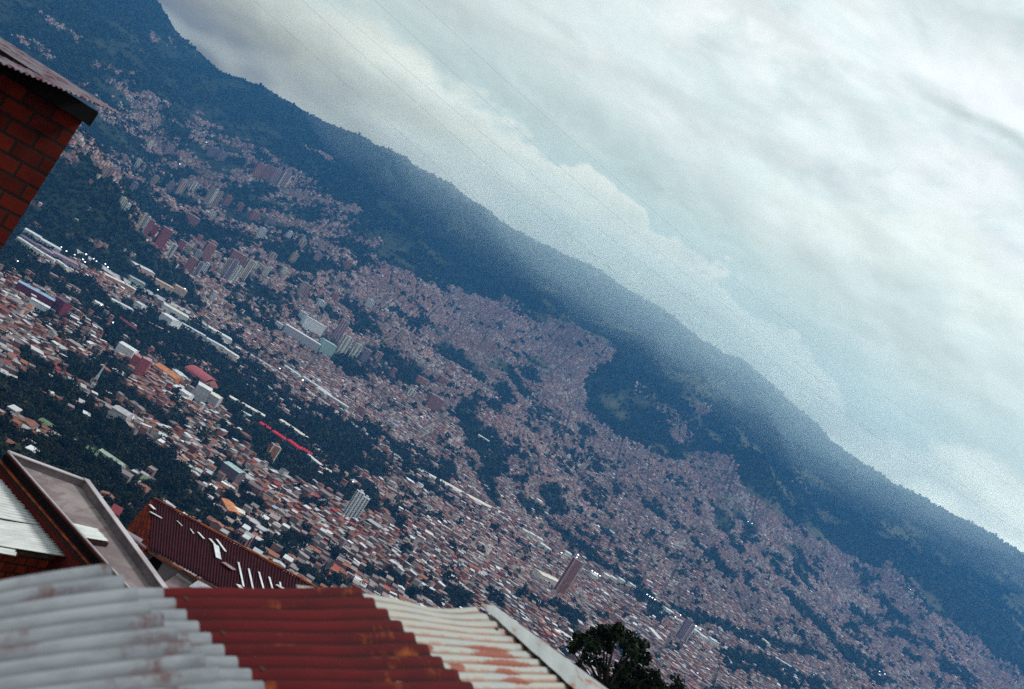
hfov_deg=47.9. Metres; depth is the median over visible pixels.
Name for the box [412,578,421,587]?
house
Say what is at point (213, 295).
apartment tower
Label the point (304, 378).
warehouse
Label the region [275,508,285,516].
house
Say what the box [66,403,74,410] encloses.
house
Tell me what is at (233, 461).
tree
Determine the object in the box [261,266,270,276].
apartment tower
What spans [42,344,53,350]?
house
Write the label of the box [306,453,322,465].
warehouse
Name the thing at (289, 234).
apartment tower
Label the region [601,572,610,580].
apartment block
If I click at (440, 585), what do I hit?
house
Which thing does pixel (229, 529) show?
house
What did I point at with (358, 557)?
house
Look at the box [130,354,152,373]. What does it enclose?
building
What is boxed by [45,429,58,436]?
tree
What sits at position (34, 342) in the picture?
house
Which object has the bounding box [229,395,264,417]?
warehouse
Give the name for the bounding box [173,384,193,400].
building
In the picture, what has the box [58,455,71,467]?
tree
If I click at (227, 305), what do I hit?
apartment tower
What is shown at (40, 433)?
tree
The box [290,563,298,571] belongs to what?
house
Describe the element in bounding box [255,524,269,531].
house
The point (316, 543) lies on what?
house
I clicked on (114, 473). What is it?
tree
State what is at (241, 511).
building
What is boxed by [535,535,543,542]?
apartment block
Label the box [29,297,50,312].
building
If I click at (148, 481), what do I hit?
tree
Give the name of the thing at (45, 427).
house
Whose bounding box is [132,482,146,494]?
tree
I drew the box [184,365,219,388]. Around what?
building
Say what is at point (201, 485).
house
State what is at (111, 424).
tree
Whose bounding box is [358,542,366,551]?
house
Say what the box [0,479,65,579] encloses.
white roofed house
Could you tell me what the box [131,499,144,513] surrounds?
tree
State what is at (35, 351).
house
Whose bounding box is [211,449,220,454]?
house
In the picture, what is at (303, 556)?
house
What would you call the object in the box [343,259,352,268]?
apartment tower
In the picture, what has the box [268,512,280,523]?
house
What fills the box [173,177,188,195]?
apartment tower
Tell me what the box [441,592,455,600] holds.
tree
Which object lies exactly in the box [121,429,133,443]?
tree
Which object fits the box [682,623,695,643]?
apartment tower
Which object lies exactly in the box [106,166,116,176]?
apartment tower
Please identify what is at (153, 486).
tree
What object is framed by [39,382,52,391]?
tree
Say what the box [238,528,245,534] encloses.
house
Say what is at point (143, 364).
building
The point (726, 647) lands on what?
road
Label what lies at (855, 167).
sky
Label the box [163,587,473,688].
red roof sheet
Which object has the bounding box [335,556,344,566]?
house
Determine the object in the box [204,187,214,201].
apartment tower
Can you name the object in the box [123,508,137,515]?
tree
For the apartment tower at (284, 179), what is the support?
on the ground
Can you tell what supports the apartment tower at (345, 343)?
on the ground
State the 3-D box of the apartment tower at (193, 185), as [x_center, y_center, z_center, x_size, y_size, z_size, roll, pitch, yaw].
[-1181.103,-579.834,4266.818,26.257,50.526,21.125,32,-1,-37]
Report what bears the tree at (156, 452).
on the ground
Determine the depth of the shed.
34.15 m
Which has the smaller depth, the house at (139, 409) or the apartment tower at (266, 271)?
the house at (139, 409)
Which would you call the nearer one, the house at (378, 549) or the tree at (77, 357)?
the house at (378, 549)
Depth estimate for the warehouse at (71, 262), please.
2287.97 m
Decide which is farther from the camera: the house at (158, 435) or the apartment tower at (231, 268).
the apartment tower at (231, 268)
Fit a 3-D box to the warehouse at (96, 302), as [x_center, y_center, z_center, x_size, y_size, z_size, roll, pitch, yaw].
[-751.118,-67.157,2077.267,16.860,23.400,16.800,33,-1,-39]
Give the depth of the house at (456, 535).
1992.33 m
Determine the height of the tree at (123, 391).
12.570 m
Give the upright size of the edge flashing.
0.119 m
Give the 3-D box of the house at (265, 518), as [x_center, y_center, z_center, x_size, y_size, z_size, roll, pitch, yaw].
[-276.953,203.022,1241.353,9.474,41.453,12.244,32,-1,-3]
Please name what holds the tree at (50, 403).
on the ground
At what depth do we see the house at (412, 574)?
1434.23 m
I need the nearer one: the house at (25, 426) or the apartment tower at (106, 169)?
the house at (25, 426)
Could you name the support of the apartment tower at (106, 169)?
on the ground
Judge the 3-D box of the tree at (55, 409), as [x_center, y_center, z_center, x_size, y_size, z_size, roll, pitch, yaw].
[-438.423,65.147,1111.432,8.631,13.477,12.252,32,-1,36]
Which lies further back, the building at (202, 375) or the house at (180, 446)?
the building at (202, 375)
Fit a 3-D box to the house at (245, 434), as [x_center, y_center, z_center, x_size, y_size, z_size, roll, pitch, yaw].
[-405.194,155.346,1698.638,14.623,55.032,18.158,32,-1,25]
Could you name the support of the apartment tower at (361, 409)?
on the ground
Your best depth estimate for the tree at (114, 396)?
1376.90 m
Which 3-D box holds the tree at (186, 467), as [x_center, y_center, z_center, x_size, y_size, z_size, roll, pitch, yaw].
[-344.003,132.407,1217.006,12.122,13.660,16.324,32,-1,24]
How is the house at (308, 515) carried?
on the ground
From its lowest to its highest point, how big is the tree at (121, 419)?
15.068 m
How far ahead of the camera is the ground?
4954.14 m
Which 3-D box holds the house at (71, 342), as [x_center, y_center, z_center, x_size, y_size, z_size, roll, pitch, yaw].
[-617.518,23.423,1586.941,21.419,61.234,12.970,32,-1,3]
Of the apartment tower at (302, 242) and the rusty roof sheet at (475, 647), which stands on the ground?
the apartment tower at (302, 242)
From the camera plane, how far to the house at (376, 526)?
1626.01 m
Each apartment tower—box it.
[102,165,109,177]
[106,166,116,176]
[118,196,127,208]
[119,153,127,162]
[124,202,130,210]
[129,181,138,192]
[134,158,141,166]
[136,212,147,230]
[141,216,150,231]
[143,218,155,235]
[146,140,153,148]
[149,174,159,184]
[150,224,159,238]
[154,225,173,250]
[164,143,175,153]
[166,181,175,192]
[166,243,177,257]
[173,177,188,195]
[177,239,186,250]
[184,212,199,225]
[184,244,192,254]
[184,255,198,273]
[187,180,199,191]
[193,249,202,258]
[193,261,204,275]
[196,234,203,240]
[201,241,216,262]
[202,262,209,273]
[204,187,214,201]
[206,144,219,156]
[208,188,219,202]
[208,210,216,218]
[209,239,218,247]
[209,290,217,300]
[213,191,223,204]
[215,150,227,160]
[219,257,232,275]
[222,194,232,205]
[223,259,238,278]
[223,302,230,308]
[229,248,247,265]
[229,265,243,283]
[235,201,244,211]
[235,293,243,300]
[239,259,255,280]
[247,209,260,220]
[250,161,266,177]
[255,226,267,237]
[260,164,275,180]
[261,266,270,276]
[264,216,275,225]
[266,442,281,463]
[268,251,277,258]
[269,167,283,182]
[277,171,291,187]
[279,266,288,274]
[286,230,292,237]
[288,252,298,262]
[297,281,307,293]
[297,310,307,319]
[298,238,306,247]
[302,284,310,296]
[313,251,322,261]
[315,298,326,308]
[330,401,338,409]
[331,292,338,300]
[331,318,349,343]
[336,334,353,353]
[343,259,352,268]
[343,489,364,516]
[347,342,362,358]
[351,495,369,518]
[356,405,365,415]
[359,348,371,362]
[364,298,374,307]
[375,350,383,359]
[381,402,389,409]
[388,367,396,377]
[396,329,406,340]
[406,387,415,397]
[415,375,425,384]
[425,392,444,411]
[437,375,447,383]
[553,556,583,594]
[676,617,693,640]
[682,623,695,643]
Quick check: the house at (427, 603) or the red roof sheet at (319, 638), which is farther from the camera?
the house at (427, 603)
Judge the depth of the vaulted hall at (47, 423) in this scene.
1029.60 m
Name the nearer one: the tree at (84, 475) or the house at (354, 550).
the tree at (84, 475)
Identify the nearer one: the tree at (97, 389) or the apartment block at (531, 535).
the tree at (97, 389)
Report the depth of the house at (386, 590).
1260.70 m
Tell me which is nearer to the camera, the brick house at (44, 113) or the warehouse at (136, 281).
the brick house at (44, 113)
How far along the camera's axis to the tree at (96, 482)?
858.68 m
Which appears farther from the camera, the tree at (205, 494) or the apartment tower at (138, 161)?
the apartment tower at (138, 161)
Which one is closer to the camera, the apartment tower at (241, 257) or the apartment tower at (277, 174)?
the apartment tower at (241, 257)
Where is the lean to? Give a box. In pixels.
[127,530,142,544]
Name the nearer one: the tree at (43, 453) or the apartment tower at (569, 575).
the tree at (43, 453)
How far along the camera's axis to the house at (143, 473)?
1070.13 m
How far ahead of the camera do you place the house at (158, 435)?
1333.30 m
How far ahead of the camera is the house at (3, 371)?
1138.64 m
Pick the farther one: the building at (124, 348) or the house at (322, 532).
the building at (124, 348)
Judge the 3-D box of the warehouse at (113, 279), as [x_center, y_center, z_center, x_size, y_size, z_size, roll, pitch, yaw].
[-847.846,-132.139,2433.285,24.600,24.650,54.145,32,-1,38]
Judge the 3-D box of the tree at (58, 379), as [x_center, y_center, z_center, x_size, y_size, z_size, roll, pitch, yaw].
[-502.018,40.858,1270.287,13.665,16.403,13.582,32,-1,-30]
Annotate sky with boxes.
[157,0,1023,553]
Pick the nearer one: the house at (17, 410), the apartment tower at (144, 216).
the house at (17, 410)
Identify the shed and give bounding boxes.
[111,503,123,516]
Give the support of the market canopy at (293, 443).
on the ground
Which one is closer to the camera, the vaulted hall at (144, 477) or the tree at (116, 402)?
the vaulted hall at (144, 477)
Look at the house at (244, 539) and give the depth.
1040.09 m
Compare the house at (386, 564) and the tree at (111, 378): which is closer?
the house at (386, 564)
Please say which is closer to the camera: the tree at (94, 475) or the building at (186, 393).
the tree at (94, 475)
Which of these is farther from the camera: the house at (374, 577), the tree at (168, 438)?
the tree at (168, 438)
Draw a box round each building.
[14,280,55,306]
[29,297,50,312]
[52,296,72,315]
[108,405,133,421]
[114,341,139,357]
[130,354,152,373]
[133,356,151,377]
[154,363,183,382]
[172,368,187,379]
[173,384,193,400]
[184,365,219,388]
[192,381,212,403]
[205,392,222,408]
[219,461,246,484]
[219,498,240,516]
[234,506,244,516]
[531,568,557,585]
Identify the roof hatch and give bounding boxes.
[73,523,109,546]
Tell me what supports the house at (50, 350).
on the ground
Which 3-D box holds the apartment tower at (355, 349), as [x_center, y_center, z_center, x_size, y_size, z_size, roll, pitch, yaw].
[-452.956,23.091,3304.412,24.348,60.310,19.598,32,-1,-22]
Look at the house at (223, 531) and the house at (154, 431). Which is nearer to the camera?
the house at (223, 531)
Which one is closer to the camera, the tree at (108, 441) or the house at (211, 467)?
the tree at (108, 441)
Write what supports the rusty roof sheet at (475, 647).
on the room below roof
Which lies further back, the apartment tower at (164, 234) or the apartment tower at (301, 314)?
the apartment tower at (301, 314)
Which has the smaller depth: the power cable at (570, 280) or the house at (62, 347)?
the power cable at (570, 280)
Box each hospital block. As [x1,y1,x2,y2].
[275,321,284,329]
[282,323,320,351]
[300,315,325,336]
[318,337,337,357]
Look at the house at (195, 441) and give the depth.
1450.44 m
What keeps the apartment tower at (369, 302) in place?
on the ground
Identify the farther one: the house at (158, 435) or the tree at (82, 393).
the house at (158, 435)
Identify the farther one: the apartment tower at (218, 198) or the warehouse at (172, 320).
the apartment tower at (218, 198)
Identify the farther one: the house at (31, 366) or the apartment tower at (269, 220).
the apartment tower at (269, 220)
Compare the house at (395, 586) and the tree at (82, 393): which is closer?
the tree at (82, 393)
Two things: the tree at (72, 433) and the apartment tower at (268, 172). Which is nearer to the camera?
the tree at (72, 433)
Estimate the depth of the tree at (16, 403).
1042.55 m
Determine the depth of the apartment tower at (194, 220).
3667.08 m
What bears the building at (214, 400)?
on the ground
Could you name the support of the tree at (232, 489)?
on the ground
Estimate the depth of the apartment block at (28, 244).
2202.89 m
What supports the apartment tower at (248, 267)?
on the ground
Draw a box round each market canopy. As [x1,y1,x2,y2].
[270,430,285,441]
[286,439,301,449]
[301,446,312,454]
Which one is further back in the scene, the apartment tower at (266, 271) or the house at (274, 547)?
the apartment tower at (266, 271)
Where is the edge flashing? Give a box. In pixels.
[481,604,606,688]
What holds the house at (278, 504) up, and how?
on the ground
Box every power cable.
[260,6,1023,628]
[303,1,1021,576]
[326,0,1016,529]
[419,0,1023,494]
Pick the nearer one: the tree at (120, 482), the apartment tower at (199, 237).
the tree at (120, 482)
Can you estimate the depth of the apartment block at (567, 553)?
2613.29 m
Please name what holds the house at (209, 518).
on the ground
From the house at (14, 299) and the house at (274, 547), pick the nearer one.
the house at (274, 547)
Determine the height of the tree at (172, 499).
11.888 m
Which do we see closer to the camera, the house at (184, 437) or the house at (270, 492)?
the house at (270, 492)
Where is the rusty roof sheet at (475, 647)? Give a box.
[296,585,572,688]
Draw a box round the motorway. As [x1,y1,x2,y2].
[77,249,718,635]
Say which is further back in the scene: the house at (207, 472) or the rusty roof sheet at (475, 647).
the house at (207, 472)
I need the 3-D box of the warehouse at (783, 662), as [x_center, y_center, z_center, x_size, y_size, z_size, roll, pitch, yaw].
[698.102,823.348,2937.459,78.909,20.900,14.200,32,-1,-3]
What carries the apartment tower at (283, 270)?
on the ground
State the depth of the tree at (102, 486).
867.93 m
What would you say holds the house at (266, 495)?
on the ground
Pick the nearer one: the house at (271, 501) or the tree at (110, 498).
the tree at (110, 498)
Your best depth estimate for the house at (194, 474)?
1223.50 m
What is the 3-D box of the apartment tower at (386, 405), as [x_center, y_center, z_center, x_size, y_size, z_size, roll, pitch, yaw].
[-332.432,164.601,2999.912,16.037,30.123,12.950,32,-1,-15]
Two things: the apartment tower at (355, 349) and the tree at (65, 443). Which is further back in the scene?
the apartment tower at (355, 349)
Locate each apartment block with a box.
[16,237,34,248]
[32,247,45,255]
[43,254,55,262]
[56,259,71,271]
[520,527,528,535]
[528,531,535,538]
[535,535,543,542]
[537,541,545,547]
[563,550,571,558]
[588,571,597,579]
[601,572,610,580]
[616,576,624,584]
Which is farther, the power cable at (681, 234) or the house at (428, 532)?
the house at (428, 532)
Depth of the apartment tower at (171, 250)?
2911.52 m
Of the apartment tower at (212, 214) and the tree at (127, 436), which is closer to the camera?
the tree at (127, 436)
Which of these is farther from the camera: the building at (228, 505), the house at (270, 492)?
the house at (270, 492)
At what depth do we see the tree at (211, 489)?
1173.98 m
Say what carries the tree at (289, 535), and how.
on the ground
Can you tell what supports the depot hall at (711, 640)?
on the ground
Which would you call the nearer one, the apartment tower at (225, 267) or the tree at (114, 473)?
the tree at (114, 473)
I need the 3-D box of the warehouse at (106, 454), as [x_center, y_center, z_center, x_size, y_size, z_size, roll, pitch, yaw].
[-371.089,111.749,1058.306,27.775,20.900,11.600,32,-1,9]
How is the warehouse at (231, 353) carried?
on the ground
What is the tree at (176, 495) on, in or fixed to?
on the ground
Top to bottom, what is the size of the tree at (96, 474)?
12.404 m
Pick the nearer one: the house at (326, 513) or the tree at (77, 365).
the tree at (77, 365)
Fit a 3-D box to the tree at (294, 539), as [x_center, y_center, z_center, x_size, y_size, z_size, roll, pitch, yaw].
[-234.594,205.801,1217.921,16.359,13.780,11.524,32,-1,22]
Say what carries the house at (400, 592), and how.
on the ground
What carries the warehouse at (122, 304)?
on the ground
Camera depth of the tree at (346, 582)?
1163.49 m
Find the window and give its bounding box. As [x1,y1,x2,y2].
[149,556,161,570]
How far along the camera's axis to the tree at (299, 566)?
1083.74 m
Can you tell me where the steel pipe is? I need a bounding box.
[130,535,145,548]
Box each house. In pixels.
[0,37,118,249]
[0,335,8,344]
[0,368,7,376]
[0,450,167,587]
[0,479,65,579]
[3,437,16,443]
[4,363,17,375]
[5,404,21,414]
[7,296,21,303]
[11,418,23,428]
[12,338,21,347]
[18,418,39,433]
[22,422,30,431]
[25,445,39,454]
[26,363,35,372]
[29,339,39,345]
[29,345,43,356]
[32,283,43,290]
[38,329,47,337]
[40,424,49,430]
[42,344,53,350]
[43,347,53,355]
[47,355,54,362]
[48,330,57,337]
[49,271,58,277]
[49,340,59,349]
[50,340,67,351]
[53,336,61,343]
[65,339,83,348]
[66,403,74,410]
[68,314,78,321]
[76,398,84,408]
[77,379,86,384]
[79,383,86,391]
[82,410,90,420]
[90,323,102,333]
[100,490,114,499]
[115,391,126,402]
[121,470,133,481]
[126,420,133,428]
[126,497,317,587]
[132,418,139,426]
[134,404,144,415]
[135,482,150,495]
[138,424,147,434]
[139,471,149,476]
[145,465,157,476]
[149,426,158,439]
[155,431,166,438]
[174,426,184,435]
[175,443,183,450]
[179,434,190,441]
[183,441,190,447]
[184,418,195,426]
[186,453,195,460]
[188,444,198,453]
[189,470,199,479]
[191,438,202,446]
[194,467,202,474]
[196,480,205,490]
[197,422,206,427]
[205,470,213,477]
[206,516,215,522]
[207,463,216,471]
[209,519,223,533]
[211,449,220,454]
[215,471,225,482]
[216,484,227,494]
[219,490,226,500]
[219,528,228,538]
[224,516,233,523]
[224,526,233,537]
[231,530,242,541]
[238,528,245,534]
[238,533,250,545]
[239,431,251,439]
[241,524,250,531]
[242,455,251,464]
[242,504,252,513]
[244,474,254,480]
[244,531,254,546]
[247,480,263,496]
[247,518,258,527]
[248,463,259,472]
[251,536,262,547]
[252,531,262,540]
[252,547,262,554]
[255,481,269,488]
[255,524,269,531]
[260,514,268,519]
[261,492,273,498]
[265,547,279,559]
[266,489,274,496]
[268,498,275,504]
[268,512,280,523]
[270,542,282,551]
[271,521,281,531]
[272,559,285,567]
[275,500,283,507]
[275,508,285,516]
[278,468,288,474]
[280,523,289,531]
[281,554,293,566]
[287,553,296,564]
[289,515,299,524]
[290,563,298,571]
[297,557,304,565]
[297,573,306,580]
[298,551,309,560]
[300,505,311,511]
[302,512,312,519]
[304,548,312,556]
[306,574,314,582]
[307,538,319,547]
[312,561,321,570]
[313,525,319,532]
[314,533,323,540]
[317,489,332,499]
[318,527,326,536]
[318,540,326,548]
[321,510,332,519]
[321,549,330,556]
[327,567,338,575]
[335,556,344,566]
[337,518,344,526]
[337,529,344,536]
[340,569,347,579]
[350,517,358,524]
[350,545,358,554]
[350,579,360,585]
[354,553,362,561]
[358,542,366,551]
[359,512,367,518]
[366,543,375,553]
[367,519,381,530]
[367,578,377,589]
[371,573,378,582]
[373,543,382,552]
[376,576,385,584]
[377,583,384,591]
[379,507,389,513]
[381,586,390,594]
[382,513,393,522]
[384,562,395,572]
[384,574,393,585]
[386,485,397,493]
[390,583,398,589]
[396,566,404,575]
[396,588,403,595]
[407,569,416,582]
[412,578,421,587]
[413,595,422,602]
[415,566,423,573]
[417,572,428,582]
[423,600,433,607]
[424,529,432,536]
[433,526,440,534]
[434,581,445,590]
[444,603,453,608]
[450,531,461,539]
[502,601,511,607]
[517,574,527,582]
[518,620,527,628]
[570,653,579,660]
[580,605,591,613]
[585,601,594,609]
[668,662,678,671]
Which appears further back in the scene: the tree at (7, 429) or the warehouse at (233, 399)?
the warehouse at (233, 399)
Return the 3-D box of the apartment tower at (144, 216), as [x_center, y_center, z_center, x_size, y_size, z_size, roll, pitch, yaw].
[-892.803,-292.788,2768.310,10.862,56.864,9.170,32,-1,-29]
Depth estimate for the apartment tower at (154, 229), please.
2856.62 m
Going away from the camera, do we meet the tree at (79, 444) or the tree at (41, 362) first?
the tree at (79, 444)
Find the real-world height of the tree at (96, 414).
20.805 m
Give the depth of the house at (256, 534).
1117.13 m
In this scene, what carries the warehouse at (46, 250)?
on the ground
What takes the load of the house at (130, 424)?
on the ground
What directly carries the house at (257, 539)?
on the ground
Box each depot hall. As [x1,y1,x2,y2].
[662,606,674,614]
[696,632,708,642]
[707,635,718,643]
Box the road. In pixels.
[719,626,731,662]
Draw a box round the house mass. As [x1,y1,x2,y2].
[0,10,1023,688]
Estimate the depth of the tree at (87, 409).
1185.11 m
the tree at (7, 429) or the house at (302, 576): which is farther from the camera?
the house at (302, 576)
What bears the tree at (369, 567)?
on the ground
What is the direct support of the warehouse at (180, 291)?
on the ground
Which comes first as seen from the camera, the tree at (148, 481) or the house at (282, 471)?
the tree at (148, 481)
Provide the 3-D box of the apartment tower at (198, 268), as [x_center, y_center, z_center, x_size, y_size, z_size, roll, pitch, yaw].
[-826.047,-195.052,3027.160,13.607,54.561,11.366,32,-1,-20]
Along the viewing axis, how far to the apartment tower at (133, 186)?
3654.26 m
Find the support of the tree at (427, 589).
on the ground
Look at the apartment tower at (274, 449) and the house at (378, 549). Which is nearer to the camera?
the house at (378, 549)
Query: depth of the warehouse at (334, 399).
2682.73 m
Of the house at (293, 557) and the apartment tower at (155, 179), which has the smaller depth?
the house at (293, 557)
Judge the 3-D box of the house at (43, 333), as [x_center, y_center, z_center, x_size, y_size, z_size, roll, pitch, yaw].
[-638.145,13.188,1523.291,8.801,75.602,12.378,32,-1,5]
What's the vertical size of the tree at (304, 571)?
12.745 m
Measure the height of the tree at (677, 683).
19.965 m
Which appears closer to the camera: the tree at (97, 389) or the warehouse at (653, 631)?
the tree at (97, 389)
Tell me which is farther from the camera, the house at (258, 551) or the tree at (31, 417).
the house at (258, 551)
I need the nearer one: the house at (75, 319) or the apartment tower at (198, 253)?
the house at (75, 319)
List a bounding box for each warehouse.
[18,234,41,248]
[23,228,41,241]
[37,243,53,255]
[39,238,60,252]
[49,248,78,269]
[91,299,103,306]
[99,449,126,470]
[100,271,125,286]
[110,297,133,311]
[116,316,141,332]
[124,283,135,294]
[127,273,145,288]
[129,260,154,276]
[133,301,146,309]
[149,275,173,293]
[159,312,181,328]
[161,302,188,322]
[172,283,187,297]
[182,322,205,338]
[203,336,225,351]
[205,325,231,343]
[222,348,239,359]
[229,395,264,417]
[279,419,308,439]
[283,365,301,377]
[302,376,332,395]
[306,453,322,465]
[317,387,348,409]
[647,627,664,644]
[775,657,798,672]
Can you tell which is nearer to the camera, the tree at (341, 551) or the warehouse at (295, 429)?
the tree at (341, 551)
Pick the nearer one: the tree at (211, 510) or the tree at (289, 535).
the tree at (211, 510)
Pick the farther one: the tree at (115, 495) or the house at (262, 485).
the house at (262, 485)
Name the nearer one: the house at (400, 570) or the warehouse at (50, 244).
the house at (400, 570)
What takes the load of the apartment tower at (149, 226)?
on the ground
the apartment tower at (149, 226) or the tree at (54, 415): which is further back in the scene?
the apartment tower at (149, 226)
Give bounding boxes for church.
[90,362,106,385]
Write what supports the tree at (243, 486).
on the ground
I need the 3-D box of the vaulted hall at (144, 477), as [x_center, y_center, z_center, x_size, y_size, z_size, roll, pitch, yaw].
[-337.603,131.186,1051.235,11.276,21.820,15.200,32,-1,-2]
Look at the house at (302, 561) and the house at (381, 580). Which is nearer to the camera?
the house at (302, 561)
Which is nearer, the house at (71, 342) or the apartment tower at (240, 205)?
the house at (71, 342)
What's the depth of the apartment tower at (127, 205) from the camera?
2749.39 m
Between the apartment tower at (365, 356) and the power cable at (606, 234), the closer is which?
the power cable at (606, 234)
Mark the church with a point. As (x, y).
(94, 380)
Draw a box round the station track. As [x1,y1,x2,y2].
[419,468,503,512]
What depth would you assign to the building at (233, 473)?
1336.85 m
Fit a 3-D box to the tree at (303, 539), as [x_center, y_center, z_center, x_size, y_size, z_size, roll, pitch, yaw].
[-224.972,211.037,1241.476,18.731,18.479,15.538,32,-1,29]
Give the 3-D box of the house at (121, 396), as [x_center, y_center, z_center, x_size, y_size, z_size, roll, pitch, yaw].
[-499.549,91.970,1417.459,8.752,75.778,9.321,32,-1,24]
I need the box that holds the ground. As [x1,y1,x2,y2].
[0,0,1023,688]
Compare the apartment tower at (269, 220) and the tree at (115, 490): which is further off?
the apartment tower at (269, 220)
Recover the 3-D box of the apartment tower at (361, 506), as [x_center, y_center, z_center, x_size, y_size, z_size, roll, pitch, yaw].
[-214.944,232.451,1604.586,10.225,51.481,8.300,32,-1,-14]
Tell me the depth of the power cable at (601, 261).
45.72 m
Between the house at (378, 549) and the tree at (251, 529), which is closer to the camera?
the tree at (251, 529)
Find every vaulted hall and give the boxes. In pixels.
[38,418,54,426]
[139,475,154,487]
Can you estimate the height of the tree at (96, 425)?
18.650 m
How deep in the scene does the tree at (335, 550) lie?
1278.87 m
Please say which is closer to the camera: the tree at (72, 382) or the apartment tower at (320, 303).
the tree at (72, 382)
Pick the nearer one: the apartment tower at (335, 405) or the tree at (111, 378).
the tree at (111, 378)
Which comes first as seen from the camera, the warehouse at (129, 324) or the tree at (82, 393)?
the tree at (82, 393)
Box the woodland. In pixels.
[0,0,1023,688]
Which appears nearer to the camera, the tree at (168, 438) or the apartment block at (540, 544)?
the tree at (168, 438)
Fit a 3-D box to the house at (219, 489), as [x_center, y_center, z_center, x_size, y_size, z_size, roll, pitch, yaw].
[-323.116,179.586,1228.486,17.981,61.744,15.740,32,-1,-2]
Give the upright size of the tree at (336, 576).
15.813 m
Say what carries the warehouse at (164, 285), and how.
on the ground
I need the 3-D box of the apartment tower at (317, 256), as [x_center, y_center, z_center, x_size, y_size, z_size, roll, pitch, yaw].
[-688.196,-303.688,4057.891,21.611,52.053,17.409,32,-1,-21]
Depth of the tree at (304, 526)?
1314.67 m
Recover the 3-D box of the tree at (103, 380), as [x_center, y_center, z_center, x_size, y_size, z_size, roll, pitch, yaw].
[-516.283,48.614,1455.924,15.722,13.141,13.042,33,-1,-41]
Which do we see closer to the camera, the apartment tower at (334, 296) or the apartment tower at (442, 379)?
the apartment tower at (442, 379)
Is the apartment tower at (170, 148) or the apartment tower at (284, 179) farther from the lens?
the apartment tower at (284, 179)
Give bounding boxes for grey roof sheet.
[0,563,233,688]
[137,588,264,688]
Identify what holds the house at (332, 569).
on the ground
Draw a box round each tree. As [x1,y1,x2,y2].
[2,394,18,404]
[2,424,16,435]
[2,432,13,439]
[9,395,17,402]
[10,427,23,439]
[12,436,22,445]
[15,368,31,380]
[15,426,36,440]
[21,351,32,359]
[21,448,31,457]
[24,413,35,420]
[30,413,41,426]
[32,435,57,451]
[33,446,49,458]
[34,431,45,438]
[37,360,48,367]
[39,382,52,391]
[45,361,55,370]
[45,399,59,407]
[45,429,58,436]
[51,375,64,385]
[51,405,65,413]
[51,412,59,420]
[54,434,72,450]
[55,423,66,433]
[57,381,72,395]
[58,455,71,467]
[59,356,69,363]
[60,429,70,435]
[67,379,78,386]
[68,359,81,371]
[69,429,76,438]
[69,464,83,476]
[71,354,82,362]
[73,437,85,451]
[77,404,91,411]
[77,472,87,478]
[78,389,89,398]
[81,400,94,407]
[82,445,104,465]
[83,452,99,465]
[88,469,99,478]
[89,418,104,433]
[90,385,101,392]
[91,409,108,421]
[91,474,102,483]
[91,480,99,488]
[98,456,112,470]
[99,379,110,385]
[100,483,110,491]
[101,437,112,445]
[104,392,116,398]
[105,373,117,383]
[105,417,116,430]
[106,493,116,505]
[107,466,121,481]
[110,486,120,494]
[111,492,120,501]
[112,400,122,406]
[113,418,122,426]
[113,460,121,468]
[113,499,131,511]
[116,387,127,394]
[116,416,126,426]
[116,479,128,489]
[119,512,125,522]
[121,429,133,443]
[121,456,131,465]
[122,511,136,522]
[122,520,131,528]
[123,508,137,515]
[124,450,136,463]
[125,481,139,492]
[130,471,139,483]
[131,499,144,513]
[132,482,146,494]
[137,394,148,405]
[144,478,156,486]
[145,438,157,449]
[147,446,163,459]
[151,484,161,492]
[155,471,168,485]
[157,473,164,481]
[158,446,170,455]
[163,436,173,443]
[168,496,178,504]
[170,492,181,497]
[180,463,192,472]
[184,503,191,511]
[186,497,197,506]
[199,519,209,527]
[201,492,211,501]
[203,484,216,496]
[205,507,215,514]
[209,506,220,511]
[214,461,222,469]
[221,487,235,496]
[223,521,233,527]
[224,458,237,464]
[224,489,237,502]
[231,529,240,538]
[238,479,252,492]
[240,521,254,532]
[255,497,266,506]
[258,545,266,554]
[261,535,278,547]
[282,531,293,541]
[286,531,296,541]
[292,530,301,542]
[296,563,304,573]
[297,532,311,546]
[301,520,311,532]
[301,567,311,576]
[304,499,314,504]
[313,558,322,564]
[328,542,339,556]
[330,571,343,582]
[337,548,346,555]
[339,578,350,586]
[365,565,373,571]
[379,569,388,577]
[384,564,396,574]
[396,573,407,581]
[406,586,421,597]
[423,585,432,595]
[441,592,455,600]
[566,621,669,688]
[669,674,685,688]
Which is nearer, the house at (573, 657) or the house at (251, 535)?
the house at (251, 535)

